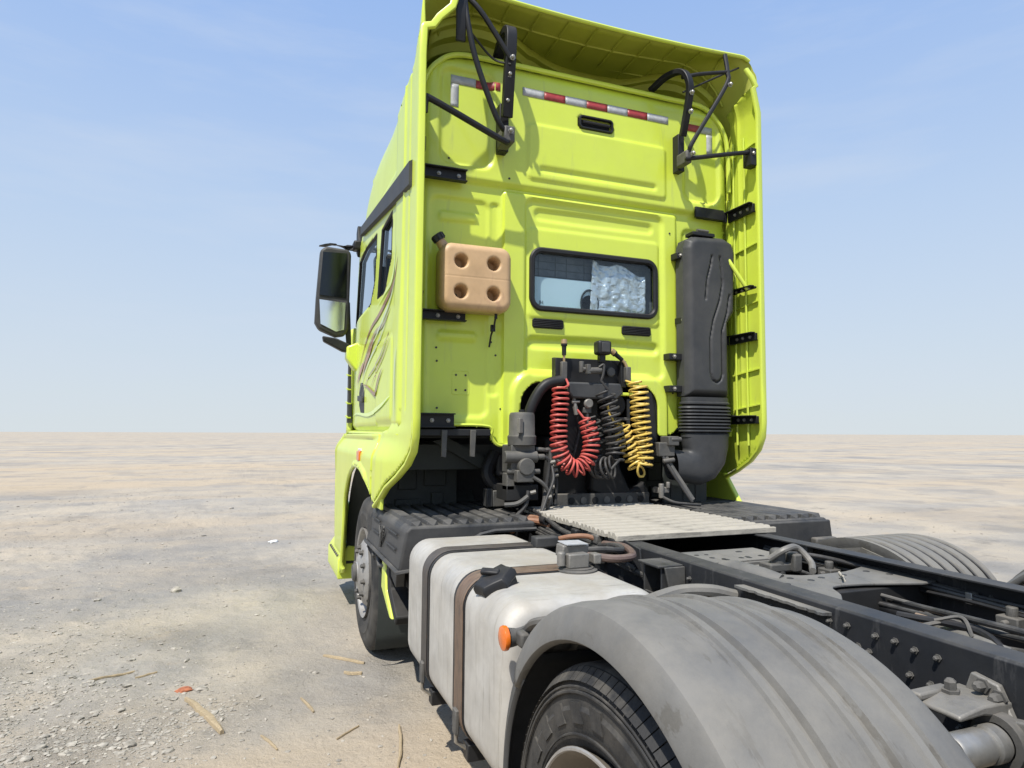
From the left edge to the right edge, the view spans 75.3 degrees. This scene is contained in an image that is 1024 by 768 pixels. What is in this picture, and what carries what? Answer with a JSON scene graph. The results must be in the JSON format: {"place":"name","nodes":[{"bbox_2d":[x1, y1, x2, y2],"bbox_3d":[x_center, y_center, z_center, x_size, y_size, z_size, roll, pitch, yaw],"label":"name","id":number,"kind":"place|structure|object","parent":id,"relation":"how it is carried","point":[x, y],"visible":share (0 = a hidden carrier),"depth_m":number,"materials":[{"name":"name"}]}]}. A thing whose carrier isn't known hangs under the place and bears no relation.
{"place":"outdoors","nodes":[
{"label":"outdoors","id":0,"kind":"place"},
{"bbox_2d":[0,432,1023,767],"bbox_3d":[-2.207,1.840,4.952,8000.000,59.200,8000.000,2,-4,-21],"label":"ground","id":1,"kind":"structure","parent":0,"point":[964,492],"depth_m":7.12,"materials":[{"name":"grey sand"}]},
{"bbox_2d":[30,743,46,750],"bbox_3d":[-2.184,1.679,3.060,0.047,0.024,0.063,-1,-4,22],"label":"stone","id":2,"kind":"object","parent":1,"relation":"on","point":[40,746],"visible":1,"depth_m":3.05,"materials":[{"name":"grey stone"}]},
{"bbox_2d":[90,670,134,679],"bbox_3d":[-2.404,1.752,3.984,0.022,0.025,0.251,-3,-5,40],"label":"wooden stick","id":3,"kind":"object","parent":1,"relation":"on","point":[113,675],"visible":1,"depth_m":3.99,"materials":[{"name":"brown wood"}]},
{"bbox_2d":[122,739,136,747],"bbox_3d":[-1.793,1.683,3.102,0.067,0.035,0.055,-3,-5,39],"label":"stone","id":4,"kind":"object","parent":1,"relation":"on","point":[130,743],"visible":1,"depth_m":3.09,"materials":[{"name":"grey stone"}]},
{"bbox_2d":[135,671,156,678],"bbox_3d":[-2.220,1.764,4.025,0.017,0.014,0.121,-3,-6,44],"label":"wooden stick","id":5,"kind":"object","parent":1,"relation":"on","point":[145,674],"visible":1,"depth_m":4.02,"materials":[{"name":"brown wood"}]},
{"bbox_2d":[170,586,181,592],"bbox_3d":[-3.096,1.899,6.108,0.093,0.071,0.085,3,-5,-29],"label":"stone","id":6,"kind":"object","parent":1,"relation":"on","point":[174,589],"visible":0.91,"depth_m":6.09,"materials":[{"name":"grey stone"}]},
{"bbox_2d":[174,686,192,692],"bbox_3d":[-1.870,1.744,3.778,0.094,0.024,0.073,4,-5,-41],"label":"brick fragment","id":7,"kind":"object","parent":1,"relation":"on","point":[184,689],"visible":0.98,"depth_m":3.76,"materials":[{"name":"orange brick"}]},
{"bbox_2d":[194,686,207,690],"bbox_3d":[-1.772,1.745,3.796,0.083,0.029,0.068,-1,-4,14],"label":"stone","id":8,"kind":"object","parent":1,"relation":"on","point":[201,688],"visible":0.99,"depth_m":3.78,"materials":[{"name":"grey stone"}]},
{"bbox_2d":[184,697,223,733],"bbox_3d":[-1.593,1.709,3.441,0.044,0.028,0.557,4,-6,-43],"label":"wooden stick","id":9,"kind":"object","parent":1,"relation":"on","point":[211,720],"visible":1,"depth_m":3.42,"materials":[{"name":"brown wood"}]},
{"bbox_2d":[260,735,277,749],"bbox_3d":[-1.149,1.698,3.147,0.018,0.009,0.193,4,-6,-43],"label":"wooden stick","id":10,"kind":"object","parent":1,"relation":"on","point":[272,744],"visible":1,"depth_m":3.14,"materials":[{"name":"brown wood"}]},
{"bbox_2d":[300,697,313,712],"bbox_3d":[-1.101,1.728,3.576,0.018,0.012,0.216,3,-5,-34],"label":"wooden stick","id":11,"kind":"object","parent":1,"relation":"on","point":[307,704],"visible":1,"depth_m":3.57,"materials":[{"name":"brown wood"}]},
{"bbox_2d":[323,654,364,663],"bbox_3d":[-1.087,1.779,4.296,0.333,0.014,0.037,-2,-5,26],"label":"wooden stick","id":12,"kind":"object","parent":1,"relation":"on","point":[344,659],"visible":1,"depth_m":4.28,"materials":[{"name":"brown wood"}]},
{"bbox_2d":[336,725,358,739],"bbox_3d":[-0.808,1.712,3.262,0.012,0.009,0.163,-2,-5,26],"label":"wooden stick","id":13,"kind":"object","parent":1,"relation":"on","point":[343,734],"visible":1,"depth_m":3.25,"materials":[{"name":"brown wood"}]},
{"bbox_2d":[344,671,362,674],"bbox_3d":[-0.971,1.758,4.038,0.117,0.019,0.038,0,-4,8],"label":"wooden stick","id":14,"kind":"object","parent":1,"relation":"on","point":[353,673],"visible":1,"depth_m":4.03,"materials":[{"name":"brown wood"}]},
{"bbox_2d":[397,724,402,767],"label":"wooden stick","id":15,"kind":"object","parent":1,"relation":"on","point":[400,751],"visible":1,"depth_m":3.09,"materials":[{"name":"brown wood"}]},
{"bbox_2d":[314,0,1023,767],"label":"semi truck","id":16,"kind":"object","parent":1,"relation":"on","point":[556,542],"visible":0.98,"depth_m":3.97,"materials":[{"name":"paint"}]},
{"bbox_2d":[431,231,510,346],"bbox_3d":[-0.249,-0.563,3.942,0.477,0.662,0.171,2,-4,-21],"label":"jerrican","id":17,"kind":"object","parent":16,"relation":"attached to","point":[473,279],"visible":1,"depth_m":3.88,"materials":[{"name":"beige plastic"}]},
{"bbox_2d":[590,260,645,313],"bbox_3d":[0.708,-0.611,4.436,0.426,0.410,0.026,2,-4,-21],"label":"foil sunshade","id":18,"kind":"object","parent":16,"relation":"hanging from","point":[618,288],"visible":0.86,"depth_m":4.43,"materials":[{"name":"silver metal"}]},
{"bbox_2d":[0,0,1023,434],"label":"sky","id":19,"kind":"structure","parent":0,"point":[174,174],"materials":[{"name":"blue"}]}
]}

